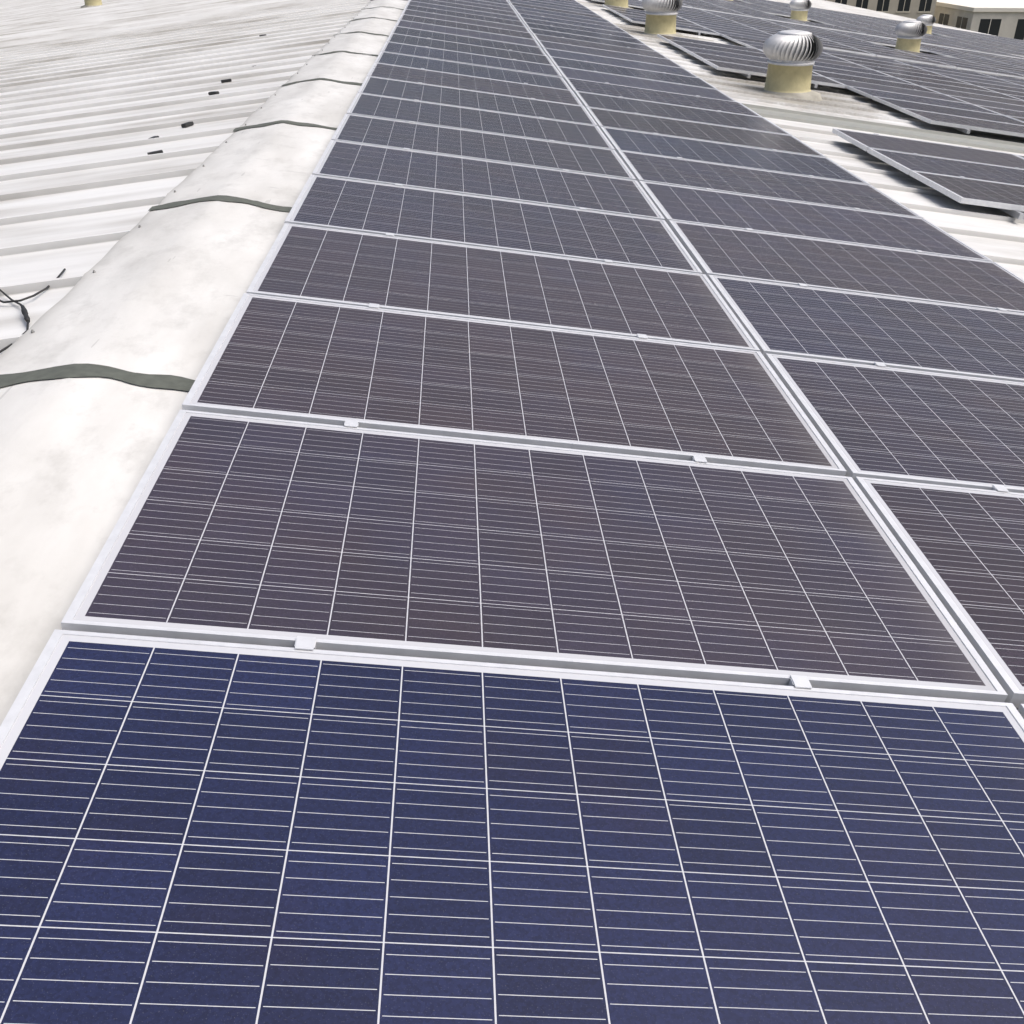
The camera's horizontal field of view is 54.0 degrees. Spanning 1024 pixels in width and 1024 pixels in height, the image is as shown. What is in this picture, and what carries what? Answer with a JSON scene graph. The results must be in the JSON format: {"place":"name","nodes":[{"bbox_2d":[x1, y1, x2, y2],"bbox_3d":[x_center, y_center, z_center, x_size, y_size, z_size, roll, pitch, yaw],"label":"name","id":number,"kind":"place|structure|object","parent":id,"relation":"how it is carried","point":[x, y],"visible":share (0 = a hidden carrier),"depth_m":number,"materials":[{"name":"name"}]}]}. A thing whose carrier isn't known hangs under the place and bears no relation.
{"place":"outdoors","nodes":[
{"label":"outdoors","id":0,"kind":"place"},
{"bbox_2d":[825,0,936,18],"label":"beige office block","id":1,"kind":"structure","parent":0,"point":[914,9],"depth_m":101.83,"materials":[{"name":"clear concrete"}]},
{"bbox_2d":[934,0,1023,39],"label":"building","id":2,"kind":"structure","parent":0,"point":[1002,18],"depth_m":99.90,"materials":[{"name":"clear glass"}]},
{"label":"factory walls","id":3,"kind":"object","parent":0,"visible":0},
{"bbox_2d":[0,0,369,353],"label":"roof slope","id":4,"kind":"structure","parent":3,"relation":"on","point":[94,99],"depth_m":9.35,"materials":[{"name":"paint"}]},
{"bbox_2d":[0,268,65,352],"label":"cable","id":5,"kind":"object","parent":4,"relation":"on","point":[24,311],"visible":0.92,"depth_m":3.93,"materials":[{"name":"grey rubber"}]},
{"bbox_2d":[147,34,265,154],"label":"rubber blocks","id":6,"kind":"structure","parent":4,"relation":"on","point":[187,124],"depth_m":7.64,"materials":[{"name":"grey rubber"}]},
{"bbox_2d":[576,0,1023,709],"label":"roof slope","id":7,"kind":"structure","parent":3,"relation":"on","point":[994,234],"depth_m":11.77,"materials":[{"name":"paint"}]},
{"bbox_2d":[0,0,408,725],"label":"ridge cap","id":8,"kind":"object","parent":7,"relation":"on","point":[164,290],"visible":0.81,"depth_m":3.40,"materials":[{"name":"white metal"}]},
{"bbox_2d":[0,0,407,390],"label":"ridge cap seams","id":9,"kind":"object","parent":8,"relation":"on","point":[139,379],"visible":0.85,"depth_m":3.13,"materials":[{"name":"grey metal"}]},
{"bbox_2d":[603,0,632,8],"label":"turbine ventilator","id":10,"kind":"object","parent":7,"relation":"on","point":[621,3],"visible":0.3,"depth_m":26.75,"materials":[{"name":"metal"}]},
{"bbox_2d":[642,0,683,37],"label":"turbine ventilator","id":11,"kind":"object","parent":7,"relation":"on","point":[661,17],"visible":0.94,"depth_m":20.01,"materials":[{"name":"metal"}]},
{"bbox_2d":[761,30,822,100],"bbox_3d":[3.771,-6.038,13.630,0.998,0.892,0.998,-1,30,-3],"label":"turbine ventilator","id":12,"kind":"object","parent":7,"relation":"on","point":[792,55],"visible":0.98,"depth_m":13.40,"materials":[{"name":"metal"}]},
{"bbox_2d":[789,0,811,21],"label":"turbine ventilator","id":13,"kind":"object","parent":7,"relation":"on","point":[799,9],"visible":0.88,"depth_m":36.72,"materials":[{"name":"metal"}]},
{"bbox_2d":[603,1,1023,219],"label":"mounting rails","id":14,"kind":"object","parent":7,"relation":"on","point":[1019,215],"visible":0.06,"depth_m":12.35,"materials":[{"name":"silver metal"}]},
{"bbox_2d":[409,0,518,16],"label":"solar panel","id":15,"kind":"object","parent":14,"relation":"on","point":[469,7],"visible":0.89,"depth_m":18.14,"materials":[{"name":"glass"}]},
{"bbox_2d":[404,4,525,26],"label":"solar panel","id":16,"kind":"object","parent":14,"relation":"on","point":[465,15],"visible":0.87,"depth_m":16.41,"materials":[{"name":"glass"}]},
{"bbox_2d":[407,1,522,21],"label":"solar panel","id":17,"kind":"object","parent":14,"relation":"on","point":[461,10],"visible":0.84,"depth_m":17.30,"materials":[{"name":"glass"}]},
{"bbox_2d":[402,9,530,32],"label":"solar panel","id":18,"kind":"object","parent":14,"relation":"on","point":[463,20],"visible":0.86,"depth_m":15.54,"materials":[{"name":"glass"}]},
{"bbox_2d":[399,14,535,39],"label":"solar panel","id":19,"kind":"object","parent":14,"relation":"on","point":[466,26],"visible":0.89,"depth_m":14.66,"materials":[{"name":"glass"}]},
{"bbox_2d":[395,20,540,46],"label":"solar panel","id":20,"kind":"object","parent":14,"relation":"on","point":[469,33],"visible":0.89,"depth_m":13.78,"materials":[{"name":"glass"}]},
{"bbox_2d":[391,26,546,55],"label":"solar panel","id":21,"kind":"object","parent":14,"relation":"on","point":[465,39],"visible":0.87,"depth_m":12.94,"materials":[{"name":"glass"}]},
{"bbox_2d":[387,33,553,64],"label":"solar panel","id":22,"kind":"object","parent":14,"relation":"on","point":[461,47],"visible":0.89,"depth_m":12.05,"materials":[{"name":"glass"}]},
{"bbox_2d":[381,41,562,76],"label":"solar panel","id":23,"kind":"object","parent":14,"relation":"on","point":[476,59],"visible":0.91,"depth_m":11.15,"materials":[{"name":"glass"}]},
{"bbox_2d":[375,51,570,89],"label":"solar panel","id":24,"kind":"object","parent":14,"relation":"on","point":[426,63],"visible":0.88,"depth_m":10.31,"materials":[{"name":"glass"}]},
{"bbox_2d":[367,62,582,105],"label":"solar panel","id":25,"kind":"object","parent":14,"relation":"on","point":[457,81],"visible":0.88,"depth_m":9.43,"materials":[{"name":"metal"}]},
{"bbox_2d":[438,0,515,11],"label":"solar panel","id":26,"kind":"object","parent":14,"relation":"on","point":[482,5],"visible":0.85,"depth_m":19.05,"materials":[{"name":"metal"}]},
{"bbox_2d":[358,76,597,125],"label":"solar panel","id":27,"kind":"object","parent":14,"relation":"on","point":[531,107],"visible":0.88,"depth_m":8.54,"materials":[{"name":"glass"}]},
{"bbox_2d":[346,93,614,149],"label":"solar panel","id":28,"kind":"object","parent":14,"relation":"on","point":[421,112],"visible":0.89,"depth_m":7.67,"materials":[{"name":"glass"}]},
{"bbox_2d":[331,114,635,179],"bbox_3d":[-0.193,-2.487,6.855,1.956,0.046,1.016,5,30,-7],"label":"solar panel","id":29,"kind":"object","parent":14,"relation":"on","point":[414,136],"visible":0.88,"depth_m":6.79,"materials":[{"name":"glass"}]},
{"bbox_2d":[312,140,664,219],"bbox_3d":[-0.139,-1.976,5.980,1.956,0.044,1.016,5,30,-7],"label":"solar panel","id":30,"kind":"object","parent":14,"relation":"on","point":[408,167],"visible":0.88,"depth_m":5.91,"materials":[{"name":"glass"}]},
{"bbox_2d":[285,174,701,273],"bbox_3d":[-0.091,-1.468,5.113,1.956,0.045,1.016,5,30,-7],"label":"solar panel","id":31,"kind":"object","parent":14,"relation":"on","point":[398,210],"visible":0.88,"depth_m":5.03,"materials":[{"name":"glass"}]},
{"bbox_2d":[246,223,759,350],"bbox_3d":[-0.033,-0.958,4.239,1.956,0.045,1.016,5,30,-6],"label":"solar panel","id":32,"kind":"object","parent":14,"relation":"on","point":[390,271],"visible":0.88,"depth_m":4.15,"materials":[{"name":"glass"}]},
{"bbox_2d":[0,629,1023,1023],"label":"solar panel","id":33,"kind":"object","parent":14,"relation":"on","point":[304,831],"visible":1,"depth_m":1.62,"materials":[{"name":"glass"}]},
{"bbox_2d":[182,293,846,475],"bbox_3d":[0.014,-0.453,3.373,1.956,0.044,1.016,5,30,-7],"label":"solar panel","id":34,"kind":"object","parent":14,"relation":"on","point":[372,366],"visible":0.9,"depth_m":3.26,"materials":[{"name":"glass"}]},
{"bbox_2d":[61,409,1007,701],"bbox_3d":[0.069,0.061,2.497,1.956,0.044,1.016,5,30,-6],"label":"solar panel","id":35,"kind":"object","parent":14,"relation":"on","point":[347,537],"visible":0.92,"depth_m":2.35,"materials":[{"name":"glass"}]},
{"bbox_2d":[508,0,599,15],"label":"solar panel","id":36,"kind":"object","parent":14,"relation":"on","point":[553,7],"visible":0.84,"depth_m":21.84,"materials":[{"name":"glass"}]},
{"bbox_2d":[509,2,603,18],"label":"solar panel","id":37,"kind":"object","parent":14,"relation":"on","point":[554,10],"visible":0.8,"depth_m":21.02,"materials":[{"name":"glass"}]},
{"bbox_2d":[519,0,593,11],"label":"solar panel","id":38,"kind":"object","parent":14,"relation":"on","point":[560,5],"visible":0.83,"depth_m":22.75,"materials":[{"name":"glass"}]},
{"bbox_2d":[512,5,610,22],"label":"solar panel","id":39,"kind":"object","parent":14,"relation":"on","point":[560,14],"visible":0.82,"depth_m":20.15,"materials":[{"name":"metal"}]},
{"bbox_2d":[514,9,618,27],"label":"solar panel","id":40,"kind":"object","parent":14,"relation":"on","point":[564,17],"visible":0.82,"depth_m":19.27,"materials":[{"name":"glass"}]},
{"bbox_2d":[517,13,627,32],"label":"solar panel","id":41,"kind":"object","parent":14,"relation":"on","point":[576,23],"visible":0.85,"depth_m":18.36,"materials":[{"name":"glass"}]},
{"bbox_2d":[520,17,636,38],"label":"solar panel","id":42,"kind":"object","parent":14,"relation":"on","point":[569,26],"visible":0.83,"depth_m":17.53,"materials":[{"name":"glass"}]},
{"bbox_2d":[524,22,645,44],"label":"solar panel","id":43,"kind":"object","parent":14,"relation":"on","point":[583,33],"visible":0.81,"depth_m":16.61,"materials":[{"name":"glass"}]},
{"bbox_2d":[528,28,656,51],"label":"solar panel","id":44,"kind":"object","parent":14,"relation":"on","point":[586,38],"visible":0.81,"depth_m":15.78,"materials":[{"name":"glass"}]},
{"bbox_2d":[532,33,668,58],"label":"solar panel","id":45,"kind":"object","parent":14,"relation":"on","point":[562,40],"visible":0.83,"depth_m":14.90,"materials":[{"name":"glass"}]},
{"bbox_2d":[537,40,683,67],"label":"solar panel","id":46,"kind":"object","parent":14,"relation":"on","point":[605,53],"visible":0.84,"depth_m":14.00,"materials":[{"name":"glass"}]},
{"bbox_2d":[542,48,698,77],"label":"solar panel","id":47,"kind":"object","parent":14,"relation":"on","point":[614,61],"visible":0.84,"depth_m":13.14,"materials":[{"name":"glass"}]},
{"bbox_2d":[549,56,716,88],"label":"solar panel","id":48,"kind":"object","parent":14,"relation":"on","point":[630,72],"visible":0.84,"depth_m":12.26,"materials":[{"name":"glass"}]},
{"bbox_2d":[556,66,736,101],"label":"solar panel","id":49,"kind":"object","parent":14,"relation":"on","point":[596,76],"visible":0.82,"depth_m":11.41,"materials":[{"name":"glass"}]},
{"bbox_2d":[564,77,761,116],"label":"solar panel","id":50,"kind":"object","parent":14,"relation":"on","point":[629,92],"visible":0.84,"depth_m":10.52,"materials":[{"name":"glass"}]},
{"bbox_2d":[625,17,719,35],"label":"solar panel","id":51,"kind":"object","parent":14,"relation":"on","point":[679,27],"visible":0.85,"depth_m":21.87,"materials":[{"name":"glass"}]},
{"bbox_2d":[574,91,791,134],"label":"solar panel","id":52,"kind":"object","parent":14,"relation":"on","point":[663,110],"visible":0.83,"depth_m":9.64,"materials":[{"name":"glass"}]},
{"bbox_2d":[586,107,826,157],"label":"solar panel","id":53,"kind":"object","parent":14,"relation":"on","point":[637,122],"visible":0.82,"depth_m":8.76,"materials":[{"name":"glass"}]},
{"bbox_2d":[657,34,763,52],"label":"solar panel","id":54,"kind":"object","parent":14,"relation":"on","point":[664,37],"visible":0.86,"depth_m":18.67,"materials":[{"name":"glass"}]},
{"bbox_2d":[667,39,766,57],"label":"solar panel","id":55,"kind":"object","parent":14,"relation":"on","point":[675,43],"visible":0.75,"depth_m":17.79,"materials":[{"name":"glass"}]},
{"bbox_2d":[677,45,768,62],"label":"solar panel","id":56,"kind":"object","parent":14,"relation":"on","point":[687,49],"visible":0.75,"depth_m":16.92,"materials":[{"name":"glass"}]},
{"bbox_2d":[686,19,767,33],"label":"solar panel","id":57,"kind":"object","parent":14,"relation":"on","point":[721,25],"visible":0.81,"depth_m":25.00,"materials":[{"name":"glass"}]},
{"bbox_2d":[693,22,771,35],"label":"solar panel","id":58,"kind":"object","parent":14,"relation":"on","point":[733,29],"visible":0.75,"depth_m":24.13,"materials":[{"name":"glass"}]},
{"bbox_2d":[600,126,869,184],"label":"solar panel","id":59,"kind":"object","parent":14,"relation":"on","point":[774,160],"visible":0.83,"depth_m":7.89,"materials":[{"name":"glass"}]},
{"bbox_2d":[702,26,769,37],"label":"solar panel","id":60,"kind":"object","parent":14,"relation":"on","point":[737,32],"visible":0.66,"depth_m":23.24,"materials":[{"name":"glass"}]},
{"bbox_2d":[689,51,823,76],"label":"solar panel","id":61,"kind":"object","parent":14,"relation":"on","point":[700,56],"visible":0.61,"depth_m":15.98,"materials":[{"name":"glass"}]},
{"bbox_2d":[617,150,922,217],"bbox_3d":[1.762,-2.303,7.072,1.956,0.045,1.016,5,30,-6],"label":"solar panel","id":62,"kind":"object","parent":14,"relation":"on","point":[681,171],"visible":0.85,"depth_m":7.01,"materials":[{"name":"glass"}]},
{"bbox_2d":[703,59,845,87],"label":"solar panel","id":63,"kind":"object","parent":14,"relation":"on","point":[753,70],"visible":0.72,"depth_m":14.94,"materials":[{"name":"glass"}]},
{"bbox_2d":[744,44,854,63],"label":"solar panel","id":64,"kind":"object","parent":14,"relation":"on","point":[820,56],"visible":0.36,"depth_m":19.75,"materials":[{"name":"glass"}]},
{"bbox_2d":[759,49,871,69],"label":"solar panel","id":65,"kind":"object","parent":14,"relation":"on","point":[837,62],"visible":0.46,"depth_m":18.93,"materials":[{"name":"glass"}]},
{"bbox_2d":[639,181,992,261],"bbox_3d":[1.812,-1.796,6.208,1.956,0.047,1.016,5,30,-7],"label":"solar panel","id":66,"kind":"object","parent":14,"relation":"on","point":[710,206],"visible":0.84,"depth_m":6.14,"materials":[{"name":"glass"}]},
{"bbox_2d":[668,220,1023,312],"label":"solar panel","id":67,"kind":"object","parent":14,"relation":"on","point":[751,254],"visible":0.89,"depth_m":5.27,"materials":[{"name":"glass"}]},
{"bbox_2d":[823,44,875,55],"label":"solar panel","id":68,"kind":"object","parent":14,"relation":"on","point":[842,49],"visible":0.51,"depth_m":23.14,"materials":[{"name":"metal"}]},
{"bbox_2d":[814,61,891,76],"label":"solar panel","id":69,"kind":"object","parent":14,"relation":"on","point":[842,67],"visible":0.47,"depth_m":18.02,"materials":[{"name":"glass"}]},
{"bbox_2d":[812,65,915,84],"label":"solar panel","id":70,"kind":"object","parent":14,"relation":"on","point":[854,73],"visible":0.62,"depth_m":17.12,"materials":[{"name":"glass"}]},
{"bbox_2d":[822,49,907,64],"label":"solar panel","id":71,"kind":"object","parent":14,"relation":"on","point":[860,56],"visible":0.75,"depth_m":21.70,"materials":[{"name":"glass"}]},
{"bbox_2d":[824,38,905,52],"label":"solar panel","id":72,"kind":"object","parent":14,"relation":"on","point":[872,46],"visible":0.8,"depth_m":26.28,"materials":[{"name":"glass"}]},
{"bbox_2d":[708,275,1023,382],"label":"solar panel","id":73,"kind":"object","parent":14,"relation":"on","point":[802,320],"visible":0.85,"depth_m":4.38,"materials":[{"name":"glass"}]},
{"bbox_2d":[823,52,926,70],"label":"solar panel","id":74,"kind":"object","parent":14,"relation":"on","point":[873,61],"visible":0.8,"depth_m":20.85,"materials":[{"name":"glass"}]},
{"bbox_2d":[812,70,940,93],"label":"solar panel","id":75,"kind":"object","parent":14,"relation":"on","point":[870,80],"visible":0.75,"depth_m":16.29,"materials":[{"name":"glass"}]},
{"bbox_2d":[849,46,937,61],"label":"solar panel","id":76,"kind":"object","parent":14,"relation":"on","point":[891,53],"visible":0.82,"depth_m":24.59,"materials":[{"name":"glass"}]},
{"bbox_2d":[765,353,1023,492],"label":"solar panel","id":77,"kind":"object","parent":14,"relation":"on","point":[878,420],"visible":0.8,"depth_m":3.49,"materials":[{"name":"glass"}]},
{"bbox_2d":[841,58,949,77],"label":"solar panel","id":78,"kind":"object","parent":14,"relation":"on","point":[893,67],"visible":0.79,"depth_m":20.00,"materials":[{"name":"glass"}]},
{"bbox_2d":[827,77,970,103],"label":"solar panel","id":79,"kind":"object","parent":14,"relation":"on","point":[914,92],"visible":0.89,"depth_m":15.39,"materials":[{"name":"glass"}]},
{"bbox_2d":[862,50,955,68],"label":"solar panel","id":80,"kind":"object","parent":14,"relation":"on","point":[908,59],"visible":0.93,"depth_m":23.38,"materials":[{"name":"glass"}]},
{"bbox_2d":[858,64,972,84],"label":"solar panel","id":81,"kind":"object","parent":14,"relation":"on","point":[912,73],"visible":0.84,"depth_m":19.10,"materials":[{"name":"glass"}]},
{"bbox_2d":[847,86,1001,114],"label":"solar panel","id":82,"kind":"object","parent":14,"relation":"on","point":[868,93],"visible":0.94,"depth_m":14.51,"materials":[{"name":"glass"}]},
{"bbox_2d":[832,128,1023,168],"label":"solar panel","id":83,"kind":"object","parent":14,"relation":"on","point":[864,141],"visible":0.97,"depth_m":9.88,"materials":[{"name":"glass"}]},
{"bbox_2d":[875,70,998,92],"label":"solar panel","id":84,"kind":"object","parent":14,"relation":"on","point":[929,80],"visible":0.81,"depth_m":18.24,"materials":[{"name":"glass"}]},
{"bbox_2d":[855,477,1023,707],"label":"solar panel","id":85,"kind":"object","parent":14,"relation":"on","point":[963,547],"visible":0.8,"depth_m":2.70,"materials":[{"name":"glass"}]},
{"bbox_2d":[895,60,994,77],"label":"solar panel","id":86,"kind":"object","parent":14,"relation":"on","point":[945,69],"visible":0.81,"depth_m":21.94,"materials":[{"name":"glass"}]},
{"bbox_2d":[867,148,1023,185],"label":"solar panel","id":87,"kind":"object","parent":14,"relation":"on","point":[906,163],"visible":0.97,"depth_m":9.01,"materials":[{"name":"glass"}]},
{"bbox_2d":[872,96,1023,125],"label":"solar panel","id":88,"kind":"object","parent":14,"relation":"on","point":[896,104],"visible":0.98,"depth_m":13.64,"materials":[{"name":"glass"}]},
{"bbox_2d":[909,53,993,67],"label":"solar panel","id":89,"kind":"object","parent":14,"relation":"on","point":[945,59],"visible":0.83,"depth_m":25.64,"materials":[{"name":"glass"}]},
{"bbox_2d":[898,78,1023,100],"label":"solar panel","id":90,"kind":"object","parent":14,"relation":"on","point":[955,88],"visible":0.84,"depth_m":17.36,"materials":[{"name":"glass"}]},
{"bbox_2d":[899,108,1023,136],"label":"solar panel","id":91,"kind":"object","parent":14,"relation":"on","point":[1005,128],"visible":1,"depth_m":12.63,"materials":[{"name":"glass"}]},
{"bbox_2d":[914,66,1017,84],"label":"solar panel","id":92,"kind":"object","parent":14,"relation":"on","point":[963,75],"visible":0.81,"depth_m":21.08,"materials":[{"name":"glass"}]},
{"bbox_2d":[909,171,1023,211],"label":"solar panel","id":93,"kind":"object","parent":14,"relation":"on","point":[962,189],"visible":1,"depth_m":8.06,"materials":[{"name":"glass"}]},
{"bbox_2d":[924,57,1011,72],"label":"solar panel","id":94,"kind":"object","parent":14,"relation":"on","point":[964,64],"visible":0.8,"depth_m":24.81,"materials":[{"name":"glass"}]},
{"bbox_2d":[921,86,1023,105],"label":"solar panel","id":95,"kind":"object","parent":14,"relation":"on","point":[981,97],"visible":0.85,"depth_m":16.50,"materials":[{"name":"glass"}]},
{"bbox_2d":[934,72,1023,88],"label":"solar panel","id":96,"kind":"object","parent":14,"relation":"on","point":[984,81],"visible":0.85,"depth_m":20.21,"materials":[{"name":"glass"}]},
{"bbox_2d":[941,62,1023,78],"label":"solar panel","id":97,"kind":"object","parent":14,"relation":"on","point":[987,71],"visible":0.93,"depth_m":23.63,"materials":[{"name":"metal"}]},
{"bbox_2d":[948,95,1023,111],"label":"solar panel","id":98,"kind":"object","parent":14,"relation":"on","point":[994,104],"visible":0.74,"depth_m":15.62,"materials":[{"name":"glass"}]},
{"bbox_2d":[957,79,1023,92],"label":"solar panel","id":99,"kind":"object","parent":14,"relation":"on","point":[996,86],"visible":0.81,"depth_m":19.33,"materials":[{"name":"glass"}]},
{"bbox_2d":[973,104,1023,117],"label":"pv module","id":100,"kind":"object","parent":14,"relation":"on","point":[1007,112],"visible":0.73,"depth_m":14.77,"materials":[{"name":"glass"}]},
{"bbox_2d":[895,20,926,52],"bbox_3d":[10.836,-12.891,27.442,1.060,0.947,1.060,4,30,6],"label":"turbine ventilator","id":101,"kind":"object","parent":7,"relation":"on","point":[910,33],"visible":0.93,"depth_m":27.18,"materials":[{"name":"metal"}]},
{"bbox_2d":[916,14,935,33],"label":"turbine ventilator","id":102,"kind":"object","parent":7,"relation":"on","point":[928,20],"visible":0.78,"depth_m":43.57,"materials":[{"name":"metal"}]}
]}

